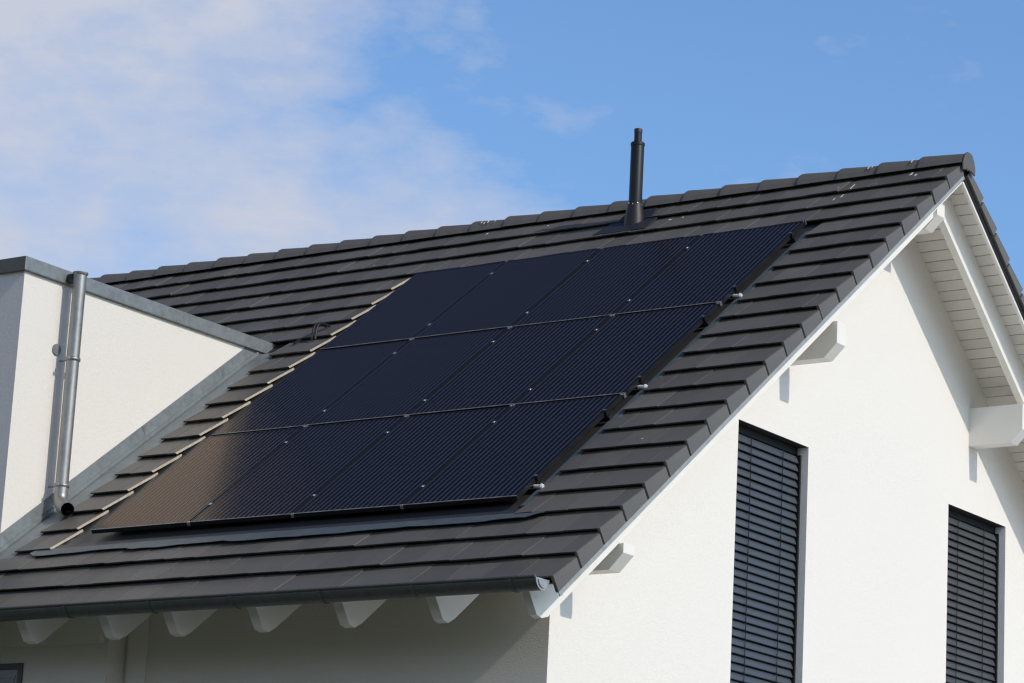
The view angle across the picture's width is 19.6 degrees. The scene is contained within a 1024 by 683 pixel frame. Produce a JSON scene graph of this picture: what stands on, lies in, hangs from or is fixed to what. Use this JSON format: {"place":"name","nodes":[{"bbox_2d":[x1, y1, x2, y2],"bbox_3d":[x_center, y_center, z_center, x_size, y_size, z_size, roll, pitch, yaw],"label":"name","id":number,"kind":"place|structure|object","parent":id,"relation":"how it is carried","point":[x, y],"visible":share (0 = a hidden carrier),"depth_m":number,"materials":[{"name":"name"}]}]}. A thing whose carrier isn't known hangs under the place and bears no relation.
{"place":"outdoors","nodes":[
{"label":"outdoors","id":0,"kind":"place"},
{"bbox_2d":[0,0,1023,294],"label":"sky","id":1,"kind":"structure","parent":0,"point":[135,134],"materials":[{"name":"blue"}]},
{"label":"ground","id":2,"kind":"structure","parent":0,"visible":0},
{"bbox_2d":[0,128,1023,682],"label":"house","id":3,"kind":"structure","parent":2,"relation":"on","point":[800,460],"depth_m":24.08,"materials":[{"name":"paint"}]},
{"bbox_2d":[0,663,23,682],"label":"window","id":4,"kind":"structure","parent":3,"relation":"in","point":[9,672],"depth_m":23.32,"materials":[{"name":"grey"}]},
{"bbox_2d":[208,474,544,504],"bbox_3d":[-1.489,1.201,22.391,4.168,0.097,0.092,-7,21,34],"label":"mounting rail","id":5,"kind":"object","parent":3,"relation":"attached to","point":[539,484],"visible":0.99,"depth_m":21.26,"materials":[{"name":"silver metal"}]},
{"bbox_2d":[91,427,303,533],"bbox_3d":[-2.496,1.103,23.685,1.000,0.035,1.673,-7,21,34],"label":"solar panel","id":6,"kind":"object","parent":5,"relation":"attached to","point":[193,483],"visible":1,"depth_m":23.62,"materials":[{"name":"black"}]},
{"bbox_2d":[190,417,404,525],"bbox_3d":[-1.656,1.006,23.113,1.000,0.035,1.673,-7,21,34],"label":"solar panel","id":7,"kind":"object","parent":5,"relation":"attached to","point":[296,472],"visible":1,"depth_m":23.05,"materials":[{"name":"black"}]},
{"bbox_2d":[294,406,510,517],"bbox_3d":[-0.816,0.910,22.542,1.000,0.036,1.673,-7,21,34],"label":"solar panel","id":8,"kind":"object","parent":5,"relation":"attached to","point":[401,462],"visible":1,"depth_m":22.48,"materials":[{"name":"black"}]},
{"bbox_2d":[403,395,622,508],"bbox_3d":[0.022,0.811,21.971,1.000,0.035,1.673,-7,21,34],"label":"solar panel","id":9,"kind":"object","parent":5,"relation":"attached to","point":[510,453],"visible":1,"depth_m":21.90,"materials":[{"name":"black"}]},
{"bbox_2d":[284,409,612,442],"bbox_3d":[-0.971,0.742,23.258,4.136,0.097,0.044,-7,21,34],"label":"mounting rail","id":10,"kind":"object","parent":3,"relation":"attached to","point":[607,417],"visible":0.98,"depth_m":22.11,"materials":[{"name":"black"}]},
{"bbox_2d":[322,376,647,411],"bbox_3d":[-0.689,0.508,23.683,4.168,0.097,0.092,-7,21,34],"label":"mounting rail","id":11,"kind":"object","parent":3,"relation":"attached to","point":[642,385],"visible":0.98,"depth_m":22.55,"materials":[{"name":"silver metal"}]},
{"bbox_2d":[212,340,409,435],"bbox_3d":[-1.678,0.398,25.004,1.000,0.037,1.673,-7,21,34],"label":"solar panel","id":12,"kind":"object","parent":11,"relation":"attached to","point":[311,388],"visible":1,"depth_m":24.96,"materials":[{"name":"black"}]},
{"bbox_2d":[308,328,507,425],"bbox_3d":[-0.840,0.298,24.433,1.000,0.036,1.673,-7,21,34],"label":"solar panel","id":13,"kind":"object","parent":11,"relation":"attached to","point":[409,377],"visible":1,"depth_m":24.39,"materials":[{"name":"black"}]},
{"bbox_2d":[409,316,610,415],"bbox_3d":[-0.001,0.202,23.861,1.000,0.035,1.673,-7,21,34],"label":"solar panel","id":14,"kind":"object","parent":11,"relation":"attached to","point":[509,366],"visible":1,"depth_m":23.81,"materials":[{"name":"black"}]},
{"bbox_2d":[515,303,718,404],"bbox_3d":[0.839,0.106,23.291,1.000,0.035,1.673,-7,21,34],"label":"solar panel","id":15,"kind":"object","parent":11,"relation":"attached to","point":[616,355],"visible":1,"depth_m":23.24,"materials":[{"name":"black"}]},
{"bbox_2d":[392,315,710,353],"bbox_3d":[-0.150,0.031,24.585,4.136,0.097,0.044,-7,21,34],"label":"mounting rail","id":16,"kind":"object","parent":3,"relation":"attached to","point":[706,323],"visible":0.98,"depth_m":23.44,"materials":[{"name":"black"}]},
{"bbox_2d":[427,285,742,325],"bbox_3d":[0.135,-0.205,25.014,4.168,0.097,0.092,-7,21,34],"label":"mounting rail","id":17,"kind":"object","parent":3,"relation":"attached to","point":[737,294],"visible":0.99,"depth_m":23.88,"materials":[{"name":"silver metal"}]},
{"bbox_2d":[320,262,504,350],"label":"solar panel","id":18,"kind":"object","parent":17,"relation":"attached to","point":[416,304],"visible":1,"depth_m":26.28,"materials":[{"name":"black"}]},
{"bbox_2d":[414,248,600,338],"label":"solar panel","id":19,"kind":"object","parent":17,"relation":"attached to","point":[510,293],"visible":1,"depth_m":25.71,"materials":[{"name":"black"}]},
{"bbox_2d":[512,235,699,327],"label":"solar panel","id":20,"kind":"object","parent":17,"relation":"attached to","point":[604,282],"visible":1,"depth_m":25.14,"materials":[{"name":"black"}]},
{"bbox_2d":[615,222,804,315],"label":"solar panel","id":21,"kind":"object","parent":17,"relation":"attached to","point":[708,269],"visible":1,"depth_m":24.56,"materials":[{"name":"black"}]},
{"bbox_2d":[489,232,797,274],"bbox_3d":[0.664,-0.674,25.900,4.136,0.097,0.044,-7,21,34],"label":"mounting rail","id":22,"kind":"object","parent":3,"relation":"attached to","point":[793,239],"visible":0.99,"depth_m":24.75,"materials":[{"name":"black"}]},
{"bbox_2d":[730,425,801,682],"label":"window","id":23,"kind":"structure","parent":3,"relation":"in","point":[760,644],"depth_m":23.57,"materials":[{"name":"grey metal"}]},
{"bbox_2d":[946,509,998,682],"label":"window","id":24,"kind":"structure","parent":3,"relation":"in","point":[969,573],"depth_m":26.56,"materials":[{"name":"grey metal"}]}
]}

